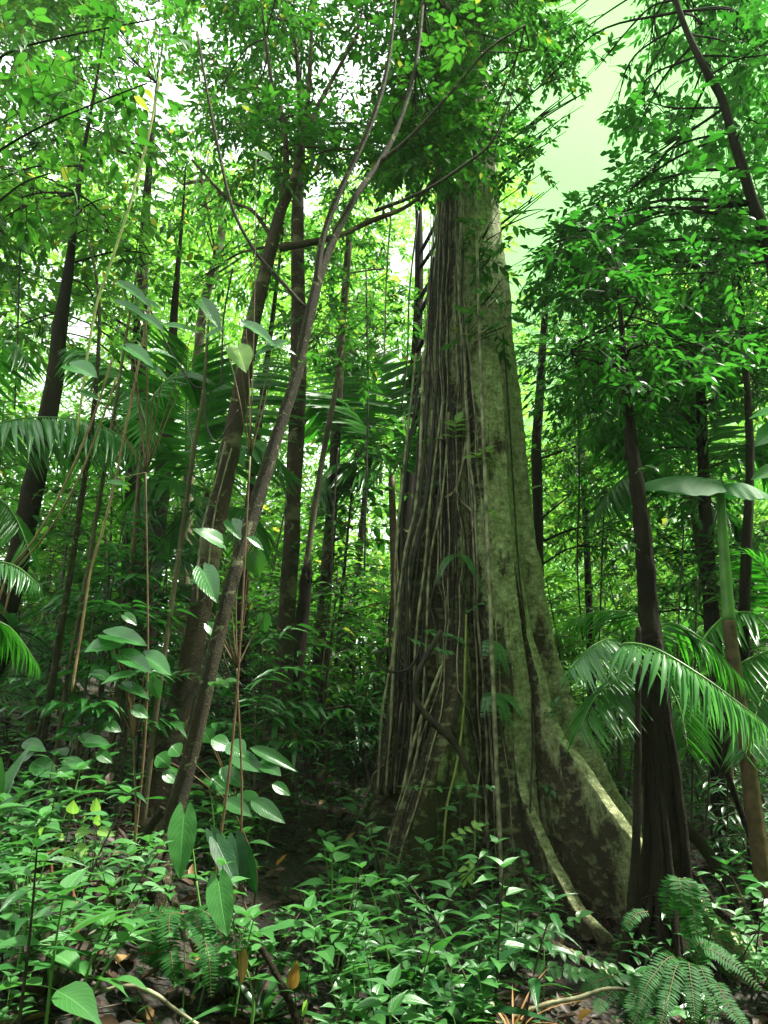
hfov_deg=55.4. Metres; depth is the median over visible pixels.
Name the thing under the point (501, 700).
perched fern
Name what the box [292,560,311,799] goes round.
broken stump
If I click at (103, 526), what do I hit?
hanging vine
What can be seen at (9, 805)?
seedling
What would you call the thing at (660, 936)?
clinging root
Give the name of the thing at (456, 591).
hanging vine
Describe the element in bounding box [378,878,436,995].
seedling
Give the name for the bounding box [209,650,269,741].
understory shrub
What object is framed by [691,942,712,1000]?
clinging root
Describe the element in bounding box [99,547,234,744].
young tree
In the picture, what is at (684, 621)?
understory shrub
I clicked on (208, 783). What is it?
seedling
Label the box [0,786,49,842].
seedling
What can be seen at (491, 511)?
leafy sprig
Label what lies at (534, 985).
seedling
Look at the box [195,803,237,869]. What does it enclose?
seedling
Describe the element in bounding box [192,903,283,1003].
seedling
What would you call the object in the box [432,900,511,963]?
seedling
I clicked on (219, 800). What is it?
seedling
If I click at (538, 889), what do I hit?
seedling
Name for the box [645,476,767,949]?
umbrella leaf plant
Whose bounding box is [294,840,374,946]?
seedling
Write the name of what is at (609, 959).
seedling
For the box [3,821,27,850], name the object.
seedling
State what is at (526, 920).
seedling
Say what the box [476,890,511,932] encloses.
seedling
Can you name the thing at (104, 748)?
seedling
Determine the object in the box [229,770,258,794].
seedling
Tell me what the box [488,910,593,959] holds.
leafy sprig
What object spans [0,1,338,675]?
forest tree
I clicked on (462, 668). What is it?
hanging vine
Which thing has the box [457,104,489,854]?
hanging vine
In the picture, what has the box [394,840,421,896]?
seedling
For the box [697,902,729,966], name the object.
seedling
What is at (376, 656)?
understory shrub
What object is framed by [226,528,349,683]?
understory shrub
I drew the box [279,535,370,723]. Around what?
understory shrub
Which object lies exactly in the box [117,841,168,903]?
seedling
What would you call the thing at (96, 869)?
seedling
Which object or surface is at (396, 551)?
climbing root
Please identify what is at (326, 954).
seedling
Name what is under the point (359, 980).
seedling
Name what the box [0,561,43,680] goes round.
palm
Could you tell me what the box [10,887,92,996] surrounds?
seedling
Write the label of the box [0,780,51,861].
seedling
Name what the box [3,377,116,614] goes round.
hanging vine
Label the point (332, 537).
hanging vine
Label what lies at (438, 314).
hanging vine
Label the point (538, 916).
seedling
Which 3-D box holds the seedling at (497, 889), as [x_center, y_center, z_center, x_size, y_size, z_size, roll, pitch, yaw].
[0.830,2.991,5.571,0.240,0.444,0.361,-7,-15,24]
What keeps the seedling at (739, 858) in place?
on the ground at (290, 875)
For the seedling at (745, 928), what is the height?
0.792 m
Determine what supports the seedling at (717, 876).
on the ground at (290, 875)
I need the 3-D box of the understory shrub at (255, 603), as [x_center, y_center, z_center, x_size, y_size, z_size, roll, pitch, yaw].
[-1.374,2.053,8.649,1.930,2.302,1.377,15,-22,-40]
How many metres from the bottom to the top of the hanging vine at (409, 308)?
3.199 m
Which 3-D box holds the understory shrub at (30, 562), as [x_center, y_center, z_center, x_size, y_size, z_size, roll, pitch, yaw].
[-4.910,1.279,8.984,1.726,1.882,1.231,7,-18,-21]
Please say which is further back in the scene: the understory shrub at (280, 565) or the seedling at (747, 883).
the understory shrub at (280, 565)
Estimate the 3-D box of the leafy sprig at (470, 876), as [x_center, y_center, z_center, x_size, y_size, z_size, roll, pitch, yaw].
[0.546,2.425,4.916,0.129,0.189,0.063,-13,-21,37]
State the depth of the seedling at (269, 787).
6.86 m
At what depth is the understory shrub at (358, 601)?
11.63 m
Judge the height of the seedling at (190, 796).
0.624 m
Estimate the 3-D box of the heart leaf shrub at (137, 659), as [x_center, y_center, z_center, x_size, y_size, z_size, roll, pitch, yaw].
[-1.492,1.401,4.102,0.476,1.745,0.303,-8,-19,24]
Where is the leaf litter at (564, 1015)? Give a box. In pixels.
[0,665,767,1023]
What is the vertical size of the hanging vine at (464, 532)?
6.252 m
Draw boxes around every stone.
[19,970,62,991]
[119,1020,144,1023]
[157,1016,179,1023]
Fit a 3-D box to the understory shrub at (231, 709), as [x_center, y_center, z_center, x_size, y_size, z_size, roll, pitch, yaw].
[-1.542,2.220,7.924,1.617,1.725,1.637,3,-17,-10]
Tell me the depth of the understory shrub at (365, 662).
12.43 m
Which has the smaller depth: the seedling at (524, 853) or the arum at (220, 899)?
the arum at (220, 899)
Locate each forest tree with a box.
[0,0,191,255]
[0,0,232,700]
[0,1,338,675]
[0,26,217,694]
[24,6,284,738]
[138,0,464,831]
[140,0,437,805]
[143,0,591,923]
[237,220,284,747]
[273,154,409,778]
[345,346,379,748]
[373,0,606,723]
[463,0,767,385]
[509,204,689,579]
[512,170,767,876]
[515,206,767,1010]
[524,246,741,747]
[631,81,767,917]
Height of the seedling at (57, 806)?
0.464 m
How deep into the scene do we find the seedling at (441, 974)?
3.52 m
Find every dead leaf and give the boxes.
[96,784,104,794]
[105,772,113,783]
[238,948,247,983]
[274,867,284,871]
[276,854,286,864]
[286,961,299,988]
[301,1000,307,1016]
[577,1009,590,1020]
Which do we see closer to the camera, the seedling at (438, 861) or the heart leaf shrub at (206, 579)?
the heart leaf shrub at (206, 579)
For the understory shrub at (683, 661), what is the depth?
10.14 m
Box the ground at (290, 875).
[0,607,767,1023]
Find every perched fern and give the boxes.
[428,629,465,645]
[434,553,485,596]
[480,692,525,726]
[481,639,509,675]
[483,847,526,873]
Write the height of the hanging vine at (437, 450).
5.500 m
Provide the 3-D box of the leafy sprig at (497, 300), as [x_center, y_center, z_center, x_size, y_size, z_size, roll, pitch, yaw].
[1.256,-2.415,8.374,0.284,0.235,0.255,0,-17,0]
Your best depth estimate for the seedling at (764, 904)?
4.77 m
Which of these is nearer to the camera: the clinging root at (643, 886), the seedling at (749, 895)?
the clinging root at (643, 886)
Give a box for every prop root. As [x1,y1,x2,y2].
[119,831,167,921]
[129,806,165,881]
[161,872,187,941]
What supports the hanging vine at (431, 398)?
hanging from the giant buttress tree at (581, 835)
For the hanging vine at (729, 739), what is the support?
hanging from the palm at (750, 621)
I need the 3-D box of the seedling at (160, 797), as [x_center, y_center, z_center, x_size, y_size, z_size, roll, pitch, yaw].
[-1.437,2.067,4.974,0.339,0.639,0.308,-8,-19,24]
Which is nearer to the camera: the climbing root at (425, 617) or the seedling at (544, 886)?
the seedling at (544, 886)
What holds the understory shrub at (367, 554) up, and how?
on the ground at (290, 875)
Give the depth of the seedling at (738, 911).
5.20 m
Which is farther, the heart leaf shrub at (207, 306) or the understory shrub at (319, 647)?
the understory shrub at (319, 647)
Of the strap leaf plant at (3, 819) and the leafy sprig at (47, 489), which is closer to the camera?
the strap leaf plant at (3, 819)
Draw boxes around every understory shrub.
[0,378,49,548]
[0,393,52,525]
[0,399,76,590]
[0,465,21,505]
[0,548,60,610]
[0,594,115,759]
[2,475,118,646]
[3,512,101,656]
[4,528,60,624]
[8,467,130,702]
[28,484,124,679]
[32,401,158,674]
[36,459,124,599]
[37,421,171,699]
[38,463,122,641]
[47,467,216,725]
[64,469,179,622]
[66,649,176,746]
[133,634,267,760]
[158,613,182,682]
[159,515,232,642]
[161,558,280,721]
[164,606,235,664]
[168,524,273,724]
[179,641,307,754]
[185,595,339,774]
[200,635,262,755]
[206,633,272,760]
[208,481,318,678]
[209,599,278,692]
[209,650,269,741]
[210,606,275,687]
[216,631,309,743]
[220,493,284,611]
[220,497,324,687]
[222,513,281,649]
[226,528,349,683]
[227,628,308,713]
[229,591,308,738]
[230,569,388,796]
[231,589,339,689]
[243,625,369,795]
[248,568,391,769]
[251,562,343,699]
[255,620,332,687]
[258,523,343,664]
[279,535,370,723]
[298,590,389,750]
[300,671,389,802]
[306,532,389,739]
[308,636,369,743]
[309,625,392,793]
[326,581,390,778]
[327,566,389,739]
[331,567,389,700]
[338,546,389,675]
[339,674,382,750]
[344,660,385,734]
[348,595,389,739]
[349,571,390,759]
[357,596,387,725]
[364,643,385,695]
[367,596,390,697]
[544,574,632,733]
[548,602,572,665]
[554,636,584,678]
[564,554,703,733]
[564,643,605,742]
[575,679,672,804]
[582,671,631,781]
[585,665,683,801]
[585,716,624,767]
[613,696,708,795]
[615,717,708,789]
[617,472,767,833]
[631,495,767,771]
[662,637,760,791]
[667,673,767,843]
[678,597,754,680]
[678,724,707,815]
[678,725,767,869]
[682,733,767,849]
[689,696,767,800]
[690,778,767,863]
[692,519,767,700]
[695,751,767,803]
[696,572,767,714]
[699,667,767,822]
[722,643,767,770]
[738,775,767,831]
[757,747,767,791]
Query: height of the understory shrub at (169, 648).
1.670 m
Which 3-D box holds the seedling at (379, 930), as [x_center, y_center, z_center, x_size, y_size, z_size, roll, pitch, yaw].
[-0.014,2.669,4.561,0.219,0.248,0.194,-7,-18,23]
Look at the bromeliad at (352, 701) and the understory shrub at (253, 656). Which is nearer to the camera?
the bromeliad at (352, 701)
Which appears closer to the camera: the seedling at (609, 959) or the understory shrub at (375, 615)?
the seedling at (609, 959)
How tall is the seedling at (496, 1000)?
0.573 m
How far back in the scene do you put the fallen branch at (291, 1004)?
3.26 m
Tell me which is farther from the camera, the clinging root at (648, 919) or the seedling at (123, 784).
the seedling at (123, 784)
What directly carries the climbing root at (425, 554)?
attached to the giant buttress tree at (581, 835)
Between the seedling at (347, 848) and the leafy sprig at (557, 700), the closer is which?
the seedling at (347, 848)
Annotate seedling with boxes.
[0,692,45,770]
[0,695,43,767]
[0,732,36,774]
[0,735,28,816]
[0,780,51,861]
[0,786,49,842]
[0,803,26,856]
[0,822,22,894]
[0,828,41,885]
[0,835,97,1023]
[0,836,22,899]
[0,845,99,1006]
[0,853,28,977]
[0,853,55,913]
[0,855,40,949]
[0,860,67,957]
[0,861,71,955]
[0,866,137,1023]
[0,870,76,991]
[0,904,60,991]
[0,922,53,970]
[0,960,35,1002]
[0,971,38,1023]
[0,1006,37,1023]
[1,805,61,903]
[2,846,53,927]
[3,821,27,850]
[4,711,39,753]
[4,771,42,816]
[6,807,50,882]
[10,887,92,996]
[14,703,57,753]
[23,812,56,884]
[26,908,159,1023]
[30,751,73,805]
[32,786,74,852]
[35,770,107,846]
[42,761,107,849]
[43,785,162,1016]
[45,725,101,812]
[49,755,64,798]
[50,874,95,930]
[51,708,74,747]
[57,817,118,890]
[59,940,78,973]
[64,742,119,827]
[64,779,129,842]
[66,836,170,1016]
[67,816,115,859]
[77,844,164,926]
[82,737,146,799]
[84,907,121,949]
[90,755,132,807]
[92,830,164,942]
[94,928,122,976]
[104,771,139,813]
[106,838,147,886]
[107,770,148,865]
[111,831,153,868]
[115,735,145,760]
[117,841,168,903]
[124,727,149,782]
[124,858,207,931]
[145,766,206,819]
[151,919,210,1022]
[183,742,204,795]
[185,800,231,860]
[187,763,214,844]
[190,778,236,865]
[191,774,248,827]
[191,912,237,1011]
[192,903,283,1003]
[192,929,276,991]
[194,810,208,856]
[194,825,274,869]
[195,750,243,796]
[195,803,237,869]
[196,781,246,820]
[196,810,229,861]
[197,790,247,819]
[197,856,317,1019]
[204,752,229,765]
[213,792,260,836]
[214,907,280,1016]
[226,813,266,850]
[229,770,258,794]
[230,909,245,950]
[234,813,260,844]
[244,773,252,786]
[248,818,267,843]
[252,800,290,852]
[255,772,276,796]
[256,723,275,801]
[257,893,389,1017]
[263,753,289,799]
[266,907,316,1016]
[268,908,289,941]
[275,925,330,1022]
[280,753,329,847]
[288,775,347,849]
[293,886,335,955]
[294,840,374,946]
[296,880,349,970]
[304,829,348,899]
[307,995,360,1023]
[311,761,336,823]
[311,874,370,1001]
[311,892,378,975]
[319,837,371,893]
[319,878,360,940]
[319,917,340,943]
[319,950,377,1002]
[321,991,353,1023]
[323,861,380,1013]
[325,835,393,909]
[326,846,365,876]
[327,853,371,943]
[329,950,389,1023]
[331,870,420,996]
[333,882,351,906]
[335,840,363,877]
[335,933,360,994]
[337,789,372,828]
[338,929,379,998]
[339,938,400,1023]
[340,916,402,1009]
[341,908,362,951]
[342,785,356,824]
[351,963,434,1023]
[352,798,367,820]
[354,821,506,940]
[355,827,395,882]
[362,887,395,922]
[368,917,396,958]
[370,913,442,990]
[378,861,404,888]
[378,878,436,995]
[379,801,397,847]
[380,880,416,915]
[381,853,408,903]
[381,881,428,931]
[387,969,413,997]
[392,982,452,1023]
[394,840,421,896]
[394,855,537,1021]
[395,908,456,1013]
[399,892,430,948]
[399,940,421,988]
[401,993,436,1023]
[404,993,428,1023]
[407,850,472,909]
[408,965,443,1009]
[411,848,442,910]
[412,781,484,921]
[413,968,490,1023]
[426,877,461,943]
[430,827,453,888]
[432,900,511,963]
[433,958,461,991]
[439,850,466,898]
[439,993,494,1023]
[444,821,501,933]
[446,834,487,915]
[447,958,509,1023]
[452,883,491,973]
[455,963,498,1003]
[457,908,477,938]
[457,926,509,1018]
[457,999,495,1023]
[465,898,512,991]
[465,918,501,983]
[466,997,497,1023]
[472,922,515,977]
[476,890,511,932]
[479,870,506,929]
[482,866,498,898]
[482,878,524,917]
[488,904,522,935]
[490,929,520,971]
[491,902,542,998]
[497,887,581,1023]
[502,888,540,936]
[504,849,550,916]
[504,878,521,898]
[504,896,526,922]
[509,883,567,954]
[512,918,539,968]
[521,874,563,920]
[524,867,552,922]
[528,912,555,958]
[531,920,560,1000]
[537,907,552,926]
[601,934,631,976]
[613,925,666,1004]
[616,962,682,1023]
[627,935,685,1023]
[649,916,681,945]
[650,950,691,1005]
[679,992,734,1023]
[682,932,716,1006]
[692,867,767,988]
[697,826,746,878]
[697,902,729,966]
[706,935,717,971]
[711,856,767,946]
[711,953,734,981]
[712,873,767,952]
[714,907,750,936]
[716,933,767,990]
[719,836,747,880]
[721,848,753,914]
[724,826,749,881]
[732,855,746,876]
[734,881,767,1003]
[734,928,762,982]
[738,861,756,922]
[742,953,767,990]
[744,870,758,923]
[749,946,767,970]
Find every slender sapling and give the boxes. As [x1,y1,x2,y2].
[27,243,100,807]
[47,268,137,797]
[139,319,209,831]
[253,227,425,565]
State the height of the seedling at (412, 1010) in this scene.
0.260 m
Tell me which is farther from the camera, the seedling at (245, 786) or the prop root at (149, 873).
the seedling at (245, 786)
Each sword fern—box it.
[125,904,232,996]
[579,970,669,1023]
[621,908,649,931]
[629,935,762,1023]
[658,874,715,943]
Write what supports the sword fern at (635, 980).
on the ground at (290, 875)
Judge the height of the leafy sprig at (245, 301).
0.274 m
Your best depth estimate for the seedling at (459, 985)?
4.06 m
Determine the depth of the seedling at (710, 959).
5.14 m
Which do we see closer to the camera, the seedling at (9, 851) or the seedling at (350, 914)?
the seedling at (9, 851)
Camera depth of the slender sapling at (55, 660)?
5.49 m
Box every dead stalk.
[49,864,55,895]
[70,890,79,943]
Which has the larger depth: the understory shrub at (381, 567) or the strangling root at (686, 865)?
the understory shrub at (381, 567)
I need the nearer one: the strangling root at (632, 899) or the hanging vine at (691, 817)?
the strangling root at (632, 899)
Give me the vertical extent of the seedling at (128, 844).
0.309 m
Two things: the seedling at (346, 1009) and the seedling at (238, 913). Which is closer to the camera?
the seedling at (346, 1009)
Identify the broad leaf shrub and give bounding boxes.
[21,719,121,823]
[154,728,297,905]
[749,407,767,479]
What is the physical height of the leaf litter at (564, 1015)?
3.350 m
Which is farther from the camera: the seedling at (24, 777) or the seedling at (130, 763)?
the seedling at (130, 763)
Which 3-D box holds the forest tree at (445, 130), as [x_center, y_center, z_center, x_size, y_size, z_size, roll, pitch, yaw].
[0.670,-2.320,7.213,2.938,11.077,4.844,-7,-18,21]
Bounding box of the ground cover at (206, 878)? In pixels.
[0,678,767,1023]
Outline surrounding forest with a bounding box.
[0,108,767,780]
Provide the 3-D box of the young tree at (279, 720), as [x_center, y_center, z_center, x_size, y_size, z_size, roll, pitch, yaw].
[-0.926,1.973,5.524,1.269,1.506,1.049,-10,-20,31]
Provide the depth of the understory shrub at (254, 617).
11.47 m
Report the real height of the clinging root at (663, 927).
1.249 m
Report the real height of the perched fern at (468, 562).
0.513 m
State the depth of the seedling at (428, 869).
5.67 m
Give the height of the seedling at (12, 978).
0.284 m
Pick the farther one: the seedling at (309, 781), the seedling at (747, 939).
the seedling at (309, 781)
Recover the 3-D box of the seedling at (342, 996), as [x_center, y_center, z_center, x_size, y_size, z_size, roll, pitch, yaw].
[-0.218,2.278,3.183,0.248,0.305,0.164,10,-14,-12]
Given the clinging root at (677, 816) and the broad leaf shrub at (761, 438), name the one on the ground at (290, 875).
the broad leaf shrub at (761, 438)
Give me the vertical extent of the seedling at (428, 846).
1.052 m
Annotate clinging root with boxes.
[634,741,656,971]
[636,758,646,973]
[644,803,649,972]
[648,746,659,1001]
[652,679,685,1005]
[655,700,680,1001]
[655,792,670,995]
[655,818,674,1004]
[663,777,695,989]
[667,681,674,736]
[667,686,712,993]
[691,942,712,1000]
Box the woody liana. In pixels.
[412,629,473,784]
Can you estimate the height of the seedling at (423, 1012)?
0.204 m
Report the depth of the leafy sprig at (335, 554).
10.06 m
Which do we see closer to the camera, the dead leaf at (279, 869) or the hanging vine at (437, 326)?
the dead leaf at (279, 869)
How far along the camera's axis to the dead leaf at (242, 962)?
3.26 m
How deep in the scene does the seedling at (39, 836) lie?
3.96 m
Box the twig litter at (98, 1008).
[0,726,760,1022]
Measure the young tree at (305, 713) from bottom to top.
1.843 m
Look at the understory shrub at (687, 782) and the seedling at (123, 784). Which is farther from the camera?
the understory shrub at (687, 782)
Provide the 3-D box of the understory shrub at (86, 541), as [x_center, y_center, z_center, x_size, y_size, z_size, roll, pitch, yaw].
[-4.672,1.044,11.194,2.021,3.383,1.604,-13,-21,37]
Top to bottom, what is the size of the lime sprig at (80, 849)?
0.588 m
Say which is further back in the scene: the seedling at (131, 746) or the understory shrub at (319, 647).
the understory shrub at (319, 647)
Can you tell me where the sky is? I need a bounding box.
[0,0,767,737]
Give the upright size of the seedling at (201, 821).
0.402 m
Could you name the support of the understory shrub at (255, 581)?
on the ground at (290, 875)
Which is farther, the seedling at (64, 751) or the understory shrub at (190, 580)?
the understory shrub at (190, 580)
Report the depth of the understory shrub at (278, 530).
12.97 m
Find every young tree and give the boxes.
[0,595,175,796]
[31,491,168,792]
[31,515,175,790]
[38,557,196,805]
[40,600,189,829]
[61,469,205,782]
[67,510,198,788]
[76,590,207,813]
[89,476,219,719]
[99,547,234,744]
[169,667,326,841]
[191,623,341,853]
[263,415,417,776]
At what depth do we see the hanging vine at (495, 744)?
6.90 m
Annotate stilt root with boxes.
[687,820,744,929]
[691,868,737,925]
[699,678,748,838]
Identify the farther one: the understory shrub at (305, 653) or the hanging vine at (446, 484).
the understory shrub at (305, 653)
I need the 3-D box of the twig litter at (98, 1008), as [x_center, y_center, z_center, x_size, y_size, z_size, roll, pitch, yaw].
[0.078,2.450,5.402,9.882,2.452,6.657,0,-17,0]
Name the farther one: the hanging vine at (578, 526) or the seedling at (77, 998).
the hanging vine at (578, 526)
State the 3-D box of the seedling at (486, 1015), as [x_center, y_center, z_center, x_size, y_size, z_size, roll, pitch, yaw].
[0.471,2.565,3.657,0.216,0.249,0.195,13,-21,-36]
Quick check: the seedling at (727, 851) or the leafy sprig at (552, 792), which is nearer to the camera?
the leafy sprig at (552, 792)
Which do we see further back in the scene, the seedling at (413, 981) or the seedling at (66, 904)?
the seedling at (413, 981)
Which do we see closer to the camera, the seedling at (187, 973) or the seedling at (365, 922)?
the seedling at (187, 973)
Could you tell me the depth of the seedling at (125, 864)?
3.19 m
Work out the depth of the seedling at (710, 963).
4.58 m
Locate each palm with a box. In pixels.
[0,338,143,582]
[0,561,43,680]
[0,570,113,730]
[47,323,314,761]
[55,348,218,796]
[279,332,421,684]
[557,610,767,802]
[582,352,767,865]
[684,546,767,773]
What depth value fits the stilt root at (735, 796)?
6.19 m
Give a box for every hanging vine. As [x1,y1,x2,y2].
[0,358,113,597]
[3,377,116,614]
[14,192,22,409]
[71,307,150,691]
[75,76,160,435]
[148,306,237,442]
[183,359,187,620]
[196,441,225,601]
[205,448,231,594]
[220,268,232,383]
[324,448,338,639]
[349,169,436,834]
[353,258,433,838]
[363,234,435,844]
[364,269,368,574]
[377,647,419,672]
[380,149,445,891]
[383,180,394,358]
[389,199,453,885]
[389,201,454,886]
[394,205,451,887]
[395,193,445,809]
[396,168,435,725]
[398,91,435,646]
[398,201,450,874]
[401,211,418,409]
[401,665,442,793]
[403,187,457,875]
[416,217,437,636]
[423,155,441,684]
[428,115,445,529]
[429,237,442,688]
[429,260,443,655]
[431,172,446,660]
[431,193,444,623]
[434,409,468,498]
[435,169,444,589]
[436,203,443,597]
[436,218,447,648]
[437,203,444,610]
[438,184,444,554]
[439,169,445,523]
[439,233,444,584]
[441,183,448,572]
[441,234,450,638]
[442,614,466,856]
[444,247,457,576]
[445,182,456,646]
[447,156,482,861]
[450,213,463,737]
[454,192,484,802]
[455,157,473,577]
[455,490,471,512]
[456,249,487,803]
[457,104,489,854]
[457,217,490,888]
[458,193,470,651]
[459,177,481,863]
[461,193,488,737]
[462,232,495,805]
[463,201,496,864]
[465,66,488,617]
[467,235,514,897]
[474,191,506,925]
[502,332,535,897]
[576,385,582,639]
[594,486,605,690]
[676,525,684,718]
[690,576,697,850]
[703,663,712,839]
[727,726,731,831]
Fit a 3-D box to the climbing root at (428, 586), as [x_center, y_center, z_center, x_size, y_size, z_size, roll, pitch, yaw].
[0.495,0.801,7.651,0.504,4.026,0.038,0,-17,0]
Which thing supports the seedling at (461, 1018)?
on the ground at (290, 875)
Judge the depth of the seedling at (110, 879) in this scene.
3.78 m
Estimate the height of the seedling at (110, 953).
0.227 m
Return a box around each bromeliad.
[0,604,59,671]
[229,693,326,751]
[248,721,329,775]
[310,674,388,748]
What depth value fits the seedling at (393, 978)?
3.18 m
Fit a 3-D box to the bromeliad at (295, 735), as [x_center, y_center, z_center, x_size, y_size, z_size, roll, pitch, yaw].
[-0.822,2.179,6.814,0.763,0.513,0.830,-5,-18,17]
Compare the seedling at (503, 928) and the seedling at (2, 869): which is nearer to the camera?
the seedling at (2, 869)
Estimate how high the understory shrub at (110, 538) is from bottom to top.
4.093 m
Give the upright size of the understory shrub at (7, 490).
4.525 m
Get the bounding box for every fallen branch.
[95,983,199,1023]
[258,945,302,1023]
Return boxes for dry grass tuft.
[456,964,583,1023]
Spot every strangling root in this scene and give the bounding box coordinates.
[616,627,641,968]
[657,640,702,960]
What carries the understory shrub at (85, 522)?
on the ground at (290, 875)
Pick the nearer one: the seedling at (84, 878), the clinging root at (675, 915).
the seedling at (84, 878)
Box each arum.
[167,802,204,1003]
[205,825,258,989]
[206,869,254,1023]
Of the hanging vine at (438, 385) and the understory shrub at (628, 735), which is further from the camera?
the understory shrub at (628, 735)
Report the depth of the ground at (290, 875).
4.97 m
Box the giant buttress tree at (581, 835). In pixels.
[353,1,760,985]
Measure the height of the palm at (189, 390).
4.101 m
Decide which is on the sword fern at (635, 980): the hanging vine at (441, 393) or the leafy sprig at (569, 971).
the leafy sprig at (569, 971)
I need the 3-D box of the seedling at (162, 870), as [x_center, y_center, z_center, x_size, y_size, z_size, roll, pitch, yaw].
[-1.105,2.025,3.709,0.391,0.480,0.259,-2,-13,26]
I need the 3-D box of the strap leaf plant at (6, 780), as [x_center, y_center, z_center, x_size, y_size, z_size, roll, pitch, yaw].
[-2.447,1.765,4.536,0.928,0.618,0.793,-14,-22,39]
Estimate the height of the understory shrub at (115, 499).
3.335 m
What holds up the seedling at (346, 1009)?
on the ground at (290, 875)
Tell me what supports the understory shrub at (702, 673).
on the ground at (290, 875)
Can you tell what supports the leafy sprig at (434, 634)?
attached to the giant buttress tree at (581, 835)
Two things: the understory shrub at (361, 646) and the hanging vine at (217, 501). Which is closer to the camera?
the hanging vine at (217, 501)
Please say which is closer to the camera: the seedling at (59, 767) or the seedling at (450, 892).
the seedling at (450, 892)
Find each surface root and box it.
[511,986,639,1018]
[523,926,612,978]
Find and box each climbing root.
[376,353,416,793]
[379,398,419,793]
[382,361,421,793]
[384,352,424,793]
[388,416,424,793]
[390,374,430,793]
[393,410,432,793]
[395,409,435,793]
[400,355,440,793]
[404,401,443,791]
[408,411,444,754]
[409,414,445,780]
[412,412,449,772]
[421,406,454,751]
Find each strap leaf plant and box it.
[0,744,65,818]
[0,786,99,871]
[180,936,352,1023]
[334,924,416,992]
[341,923,517,1016]
[368,947,553,1023]
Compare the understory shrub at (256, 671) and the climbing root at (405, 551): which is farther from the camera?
the understory shrub at (256, 671)
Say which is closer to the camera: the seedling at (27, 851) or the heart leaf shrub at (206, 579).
the seedling at (27, 851)
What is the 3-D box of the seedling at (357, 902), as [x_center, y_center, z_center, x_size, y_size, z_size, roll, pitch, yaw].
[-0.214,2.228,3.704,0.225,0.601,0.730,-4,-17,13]
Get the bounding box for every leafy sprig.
[32,488,59,498]
[193,496,217,511]
[206,678,236,691]
[238,295,253,317]
[289,537,312,550]
[298,353,324,367]
[328,553,347,562]
[399,784,496,792]
[407,637,455,655]
[422,630,454,636]
[423,478,446,487]
[442,411,467,439]
[451,820,484,841]
[458,860,474,887]
[463,446,494,460]
[466,594,498,612]
[473,943,642,985]
[477,322,501,344]
[483,508,502,519]
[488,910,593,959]
[490,294,505,309]
[512,921,619,970]
[536,785,555,798]
[543,696,564,716]
[613,544,639,554]
[635,464,661,473]
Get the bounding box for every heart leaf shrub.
[61,280,221,855]
[84,612,170,912]
[189,518,270,900]
[201,151,295,952]
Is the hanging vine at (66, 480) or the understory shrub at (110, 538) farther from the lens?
the understory shrub at (110, 538)
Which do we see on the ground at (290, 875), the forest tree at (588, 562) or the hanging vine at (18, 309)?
the forest tree at (588, 562)
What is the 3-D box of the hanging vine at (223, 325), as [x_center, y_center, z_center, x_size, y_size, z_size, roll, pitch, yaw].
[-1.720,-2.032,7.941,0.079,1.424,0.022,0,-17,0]
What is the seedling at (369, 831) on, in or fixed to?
on the ground at (290, 875)
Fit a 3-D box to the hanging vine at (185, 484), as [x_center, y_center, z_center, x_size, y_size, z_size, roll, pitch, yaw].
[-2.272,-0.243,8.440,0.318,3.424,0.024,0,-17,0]
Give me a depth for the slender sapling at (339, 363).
9.72 m
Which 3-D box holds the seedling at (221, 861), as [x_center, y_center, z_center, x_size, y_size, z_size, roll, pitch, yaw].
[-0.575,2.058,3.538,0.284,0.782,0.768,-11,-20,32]
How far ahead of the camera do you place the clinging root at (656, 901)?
4.95 m
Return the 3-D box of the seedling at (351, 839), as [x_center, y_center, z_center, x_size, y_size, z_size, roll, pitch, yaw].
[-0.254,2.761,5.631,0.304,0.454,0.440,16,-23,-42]
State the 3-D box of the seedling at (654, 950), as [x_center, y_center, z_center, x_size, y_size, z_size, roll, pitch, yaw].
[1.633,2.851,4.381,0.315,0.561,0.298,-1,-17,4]
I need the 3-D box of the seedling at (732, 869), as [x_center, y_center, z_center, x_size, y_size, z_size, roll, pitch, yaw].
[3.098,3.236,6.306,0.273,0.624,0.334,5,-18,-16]
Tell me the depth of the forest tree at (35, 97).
5.79 m
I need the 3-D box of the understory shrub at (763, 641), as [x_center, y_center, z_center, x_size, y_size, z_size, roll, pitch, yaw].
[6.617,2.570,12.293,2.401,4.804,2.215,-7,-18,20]
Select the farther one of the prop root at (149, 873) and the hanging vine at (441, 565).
the hanging vine at (441, 565)
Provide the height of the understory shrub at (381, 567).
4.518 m
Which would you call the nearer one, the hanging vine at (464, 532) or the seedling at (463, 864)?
the seedling at (463, 864)
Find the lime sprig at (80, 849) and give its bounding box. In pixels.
[38,797,114,917]
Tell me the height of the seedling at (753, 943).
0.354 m
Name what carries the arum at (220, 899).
on the ground at (290, 875)
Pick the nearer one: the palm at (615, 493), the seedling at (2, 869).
the seedling at (2, 869)
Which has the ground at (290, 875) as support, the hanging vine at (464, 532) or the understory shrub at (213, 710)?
the understory shrub at (213, 710)
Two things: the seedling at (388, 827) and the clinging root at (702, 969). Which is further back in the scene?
the seedling at (388, 827)
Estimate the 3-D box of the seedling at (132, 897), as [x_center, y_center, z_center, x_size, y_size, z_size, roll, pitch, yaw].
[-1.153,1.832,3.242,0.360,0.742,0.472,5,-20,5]
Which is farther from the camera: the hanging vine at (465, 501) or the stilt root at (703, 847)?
the hanging vine at (465, 501)
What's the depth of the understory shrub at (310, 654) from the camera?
11.55 m
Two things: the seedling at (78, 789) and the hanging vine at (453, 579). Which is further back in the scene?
the hanging vine at (453, 579)

